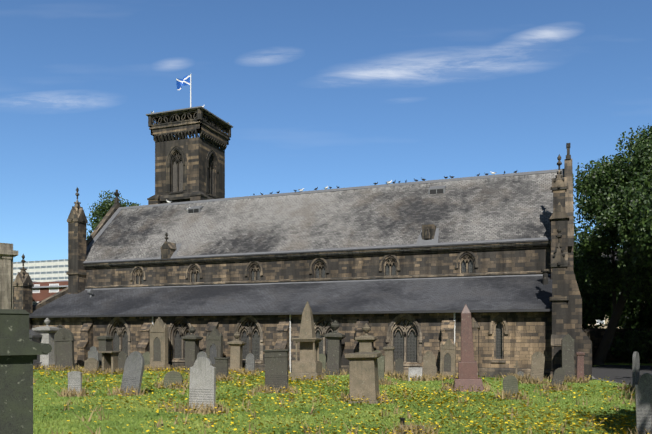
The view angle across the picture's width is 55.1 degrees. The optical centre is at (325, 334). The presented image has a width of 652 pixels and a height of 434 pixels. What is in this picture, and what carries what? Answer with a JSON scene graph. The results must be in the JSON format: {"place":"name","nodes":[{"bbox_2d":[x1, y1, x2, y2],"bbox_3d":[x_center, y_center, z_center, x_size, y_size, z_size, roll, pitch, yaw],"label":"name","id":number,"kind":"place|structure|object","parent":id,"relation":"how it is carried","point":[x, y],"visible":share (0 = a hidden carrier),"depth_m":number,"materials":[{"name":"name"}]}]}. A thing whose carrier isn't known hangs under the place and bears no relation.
{"place":"outdoors","nodes":[
{"label":"outdoors","id":0,"kind":"place"},
{"bbox_2d":[0,243,17,308],"bbox_3d":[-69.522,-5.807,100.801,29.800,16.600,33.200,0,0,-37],"label":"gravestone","id":1,"kind":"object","parent":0,"point":[8,253],"depth_m":96.06,"materials":[{"name":"stone"}]},
{"bbox_2d":[0,0,651,261],"label":"sky","id":2,"kind":"structure","parent":0,"point":[313,94],"materials":[{"name":"blue"}]},
{"bbox_2d":[33,363,651,433],"bbox_3d":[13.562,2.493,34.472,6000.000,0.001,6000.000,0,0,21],"label":"ground","id":3,"kind":"structure","parent":0,"point":[515,409],"depth_m":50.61,"materials":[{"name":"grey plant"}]},
{"bbox_2d":[0,309,51,433],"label":"big grave monument","id":4,"kind":"object","parent":3,"relation":"on","point":[20,351],"visible":1,"depth_m":9.97,"materials":[{"name":"grey stone"}]},
{"bbox_2d":[29,329,41,369],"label":"gravestone","id":5,"kind":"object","parent":3,"relation":"on","point":[34,336],"depth_m":43.77,"materials":[{"name":"stone"}]},
{"bbox_2d":[32,318,61,368],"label":"urn monument","id":6,"kind":"object","parent":3,"relation":"on","point":[47,332],"visible":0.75,"depth_m":44.19,"materials":[{"name":"white stone"}]},
{"bbox_2d":[52,328,75,370],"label":"gravestone","id":7,"kind":"object","parent":3,"relation":"on","point":[63,340],"visible":0.92,"depth_m":42.47,"materials":[{"name":"stone"}]},
{"bbox_2d":[68,371,81,395],"bbox_3d":[-10.066,1.992,25.049,0.590,1.062,0.090,-1,0,15],"label":"gravestone","id":8,"kind":"object","parent":3,"relation":"on","point":[75,379],"visible":0.6,"depth_m":24.99,"materials":[{"name":"white stone"}]},
{"bbox_2d":[84,358,98,372],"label":"gravestone","id":9,"kind":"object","parent":3,"relation":"on","point":[91,363],"depth_m":38.80,"materials":[{"name":"stone"}]},
{"bbox_2d":[88,346,98,368],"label":"gravestone","id":10,"kind":"object","parent":3,"relation":"on","point":[93,352],"visible":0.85,"depth_m":40.79,"materials":[{"name":"stone"}]},
{"bbox_2d":[97,335,113,367],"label":"grave","id":11,"kind":"object","parent":3,"relation":"on","point":[105,342],"visible":0.54,"depth_m":41.98,"materials":[{"name":"stone"}]},
{"bbox_2d":[98,351,121,374],"bbox_3d":[-13.345,1.772,38.849,0.956,1.503,1.366,0,0,15],"label":"table tomb","id":12,"kind":"object","parent":3,"relation":"on","point":[109,359],"visible":0.58,"depth_m":38.59,"materials":[{"name":"stone"}]},
{"bbox_2d":[118,351,127,370],"bbox_3d":[-12.655,1.774,38.843,0.683,1.499,0.120,1,1,16],"label":"grave","id":13,"kind":"object","parent":3,"relation":"on","point":[122,356],"visible":0.5,"depth_m":38.78,"materials":[{"name":"stone"}]},
{"bbox_2d":[120,351,144,395],"bbox_3d":[-7.881,1.597,25.521,0.926,1.882,0.148,4,-8,26],"label":"gravestone","id":14,"kind":"object","parent":3,"relation":"on","point":[133,369],"visible":0.79,"depth_m":25.45,"materials":[{"name":"stone"}]},
{"bbox_2d":[143,352,149,365],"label":"gravestone","id":15,"kind":"object","parent":3,"relation":"on","point":[146,355],"visible":0.46,"depth_m":42.87,"materials":[{"name":"stone"}]},
{"bbox_2d":[148,317,170,369],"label":"gravestone","id":16,"kind":"object","parent":3,"relation":"on","point":[159,331],"visible":0.96,"depth_m":42.14,"materials":[{"name":"stone"}]},
{"bbox_2d":[164,371,182,387],"bbox_3d":[-7.002,2.089,28.663,0.839,0.873,0.220,-2,-6,0],"label":"gravestone","id":17,"kind":"object","parent":3,"relation":"on","point":[173,376],"visible":0.69,"depth_m":28.56,"materials":[{"name":"stone"}]},
{"bbox_2d":[182,326,202,371],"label":"grave","id":18,"kind":"object","parent":3,"relation":"on","point":[192,340],"visible":0.77,"depth_m":41.10,"materials":[{"name":"stone"}]},
{"bbox_2d":[189,357,215,411],"bbox_3d":[-3.927,1.613,19.879,1.020,1.821,0.286,0,-2,19],"label":"gravestone","id":19,"kind":"object","parent":3,"relation":"on","point":[202,384],"visible":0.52,"depth_m":19.81,"materials":[{"name":"stone"}]},
{"bbox_2d":[197,351,207,357],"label":"grave","id":20,"kind":"object","parent":3,"relation":"on","point":[201,354],"visible":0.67,"depth_m":36.79,"materials":[{"name":"grey stone"}]},
{"bbox_2d":[206,327,222,366],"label":"grave","id":21,"kind":"object","parent":3,"relation":"on","point":[214,342],"visible":0.62,"depth_m":40.41,"materials":[{"name":"stone"}]},
{"bbox_2d":[214,357,228,377],"bbox_3d":[-5.604,1.874,33.586,0.837,1.298,0.224,0,1,23],"label":"grave","id":22,"kind":"object","parent":3,"relation":"on","point":[221,364],"visible":0.73,"depth_m":33.51,"materials":[{"name":"stone"}]},
{"bbox_2d":[227,331,245,372],"bbox_3d":[-5.696,1.153,39.788,0.976,2.742,0.846,1,-1,12],"label":"grave","id":23,"kind":"object","parent":3,"relation":"on","point":[236,345],"visible":0.77,"depth_m":39.53,"materials":[{"name":"stone"}]},
{"bbox_2d":[245,353,254,372],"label":"gravestone","id":24,"kind":"object","parent":3,"relation":"on","point":[250,360],"visible":0.77,"depth_m":37.82,"materials":[{"name":"grey stone"}]},
{"bbox_2d":[263,349,289,392],"bbox_3d":[-2.107,1.576,26.580,1.149,1.896,0.262,-2,-2,20],"label":"gravestone","id":25,"kind":"object","parent":3,"relation":"on","point":[276,367],"visible":0.9,"depth_m":26.49,"materials":[{"name":"stone"}]},
{"bbox_2d":[12,108,591,380],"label":"church wall","id":26,"kind":"structure","parent":3,"relation":"on","point":[526,336],"depth_m":42.60,"materials":[{"name":"brown stone"}]},
{"bbox_2d":[190,74,191,106],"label":"flagpole","id":27,"kind":"object","parent":26,"relation":"on","point":[190,90],"visible":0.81,"depth_m":64.53,"materials":[{"name":"white metal"}]},
{"bbox_2d":[176,75,189,89],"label":"flag","id":28,"kind":"object","parent":27,"relation":"attached to","point":[185,80],"visible":0.96,"depth_m":64.66,"materials":[{"name":"blue fabric"}]},
{"bbox_2d":[29,106,563,317],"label":"church roofs","id":29,"kind":"structure","parent":26,"relation":"on","point":[502,208],"depth_m":45.11,"materials":[{"name":"grey stone"}]},
{"bbox_2d":[152,313,455,372],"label":"downpipes","id":30,"kind":"object","parent":26,"relation":"attached to","point":[454,316],"visible":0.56,"depth_m":40.24,"materials":[{"name":"white metal"}]},
{"bbox_2d":[113,154,501,361],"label":"windows","id":31,"kind":"structure","parent":26,"relation":"in","point":[411,346],"depth_m":41.76,"materials":[{"name":"black glass"}]},
{"bbox_2d":[290,301,323,380],"bbox_3d":[-1.015,0.336,34.037,1.570,4.376,1.178,-1,-2,18],"label":"obelisk monument","id":32,"kind":"object","parent":3,"relation":"on","point":[309,363],"visible":0.96,"depth_m":33.77,"materials":[{"name":"stone"}]},
{"bbox_2d":[319,354,325,368],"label":"gravestone","id":33,"kind":"object","parent":3,"relation":"on","point":[322,358],"visible":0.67,"depth_m":38.57,"materials":[{"name":"stone"}]},
{"bbox_2d":[13,248,651,362],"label":"background buildings","id":34,"kind":"structure","parent":3,"relation":"on","point":[49,278],"depth_m":108.40,"materials":[{"name":"concrete"}]},
{"bbox_2d":[324,320,345,374],"bbox_3d":[0.523,0.822,38.127,1.134,3.403,0.983,2,1,15],"label":"urn monument","id":35,"kind":"object","parent":3,"relation":"on","point":[334,338],"visible":0.9,"depth_m":37.83,"materials":[{"name":"stone"}]},
{"bbox_2d":[33,365,647,433],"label":"flowers","id":36,"kind":"object","parent":3,"relation":"on","point":[445,400],"visible":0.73,"depth_m":20.75,"materials":[{"name":"yellow plant"}]},
{"bbox_2d":[33,364,650,433],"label":"dry tufts","id":37,"kind":"object","parent":3,"relation":"on","point":[202,410],"visible":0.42,"depth_m":25.14,"materials":[{"name":"brown plant"}]},
{"bbox_2d":[345,352,380,403],"bbox_3d":[1.393,1.574,22.846,1.175,1.899,1.175,-2,1,13],"label":"pedestal monument","id":38,"kind":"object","parent":3,"relation":"on","point":[363,375],"depth_m":22.39,"materials":[{"name":"stone"}]},
{"bbox_2d":[355,323,377,351],"bbox_3d":[2.421,0.923,37.344,1.175,3.200,1.019,0,0,17],"label":"urn monument","id":39,"kind":"object","parent":3,"relation":"on","point":[366,342],"visible":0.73,"depth_m":37.04,"materials":[{"name":"stone"}]},
{"bbox_2d":[374,350,384,384],"bbox_3d":[2.499,1.644,30.843,0.755,1.761,0.120,1,-3,13],"label":"gravestone","id":40,"kind":"object","parent":3,"relation":"on","point":[381,360],"visible":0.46,"depth_m":30.74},
{"bbox_2d":[383,346,394,375],"bbox_3d":[3.757,1.595,37.035,0.632,1.856,0.632,-1,1,13],"label":"grave","id":41,"kind":"object","parent":3,"relation":"on","point":[389,358],"visible":0.77,"depth_m":36.79,"materials":[{"name":"stone"}]},
{"bbox_2d":[395,358,403,375],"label":"gravestone","id":42,"kind":"object","parent":3,"relation":"on","point":[399,367],"visible":0.62,"depth_m":35.19,"materials":[{"name":"stone"}]},
{"bbox_2d":[400,418,424,433],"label":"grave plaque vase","id":43,"kind":"object","parent":3,"relation":"on","point":[402,419],"visible":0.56,"depth_m":15.55,"materials":[{"name":"grey stone"}]},
{"bbox_2d":[408,367,422,380],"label":"gravestone","id":44,"kind":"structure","parent":3,"relation":"on","point":[418,371],"depth_m":33.47,"materials":[{"name":"white stone"}]},
{"bbox_2d":[423,351,436,378],"bbox_3d":[5.621,1.702,33.842,0.668,1.651,0.120,-4,-5,13],"label":"grave","id":45,"kind":"object","parent":3,"relation":"on","point":[429,361],"visible":0.77,"depth_m":33.80,"materials":[{"name":"stone"}]},
{"bbox_2d":[440,337,455,377],"bbox_3d":[6.797,1.330,34.783,0.911,2.388,0.437,2,0,21],"label":"grave","id":46,"kind":"object","parent":3,"relation":"on","point":[448,357],"visible":0.85,"depth_m":34.64,"materials":[{"name":"stone"}]},
{"bbox_2d":[454,304,483,391],"bbox_3d":[6.192,0.584,27.426,1.306,3.880,1.175,-2,0,11],"label":"obelisk","id":47,"kind":"object","parent":3,"relation":"on","point":[467,371],"visible":0.88,"depth_m":27.11,"materials":[{"name":"stone"}]},
{"bbox_2d":[503,375,518,398],"bbox_3d":[7.091,2.041,23.996,0.558,0.976,0.130,-6,-10,28],"label":"grave","id":48,"kind":"object","parent":3,"relation":"on","point":[510,382],"visible":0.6,"depth_m":23.95,"materials":[{"name":"stone"}]},
{"bbox_2d":[530,352,544,380],"bbox_3d":[10.649,1.689,31.471,0.621,1.679,0.130,5,-4,13],"label":"grave","id":49,"kind":"object","parent":3,"relation":"on","point":[537,363],"visible":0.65,"depth_m":31.42,"materials":[{"name":"stone"}]},
{"bbox_2d":[550,368,564,387],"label":"gravestone","id":50,"kind":"object","parent":3,"relation":"on","point":[558,375],"visible":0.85,"depth_m":27.84,"materials":[{"name":"stone"}]},
{"bbox_2d":[561,334,575,381],"bbox_3d":[12.539,1.231,32.376,0.691,2.585,0.660,0,-2,16],"label":"gravestone","id":51,"kind":"object","parent":3,"relation":"on","point":[567,349],"visible":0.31,"depth_m":32.23,"materials":[{"name":"stone"}]},
{"bbox_2d":[576,351,584,379],"bbox_3d":[13.009,1.689,31.976,0.407,1.669,0.407,1,-1,18],"label":"pillar monument","id":52,"kind":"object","parent":3,"relation":"on","point":[580,365],"depth_m":31.82,"materials":[{"name":"stone"}]},
{"bbox_2d":[573,244,611,328],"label":"tree","id":53,"kind":"object","parent":3,"relation":"on","point":[597,307],"depth_m":60.47,"materials":[{"name":"green plant"}]},
{"bbox_2d":[573,123,651,364],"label":"tree","id":54,"kind":"object","parent":3,"relation":"on","point":[605,188],"depth_m":49.18,"materials":[{"name":"green plant"}]},
{"bbox_2d":[604,287,651,327],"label":"tree","id":55,"kind":"object","parent":3,"relation":"on","point":[634,315],"depth_m":65.33,"materials":[{"name":"green plant"}]},
{"bbox_2d":[617,173,651,280],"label":"tree","id":56,"kind":"object","parent":3,"relation":"on","point":[641,235],"visible":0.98,"depth_m":41.51,"materials":[{"name":"green plant"}]},
{"bbox_2d":[632,351,639,389],"bbox_3d":[13.647,1.629,27.509,0.120,1.789,0.703,0,2,41],"label":"gravestone","id":57,"kind":"object","parent":3,"relation":"on","point":[635,368],"visible":0.77,"depth_m":27.29,"materials":[{"name":"grey stone"}]},
{"bbox_2d":[635,373,651,433],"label":"gravestone","id":58,"kind":"object","parent":3,"relation":"on","point":[643,396],"visible":1,"depth_m":14.26,"materials":[{"name":"grey stone"}]},
{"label":"tree trunk","id":59,"kind":"object","parent":3,"relation":"on","visible":0},
{"bbox_2d":[84,190,140,238],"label":"tree","id":60,"kind":"object","parent":59,"relation":"on","point":[100,213],"visible":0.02,"depth_m":86.85,"materials":[{"name":"green plant"}]},
{"bbox_2d":[592,365,651,384],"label":"asphalt path","id":61,"kind":"structure","parent":0,"point":[618,373],"depth_m":41.10,"materials":[{"name":"grey asphalt"}]}
]}

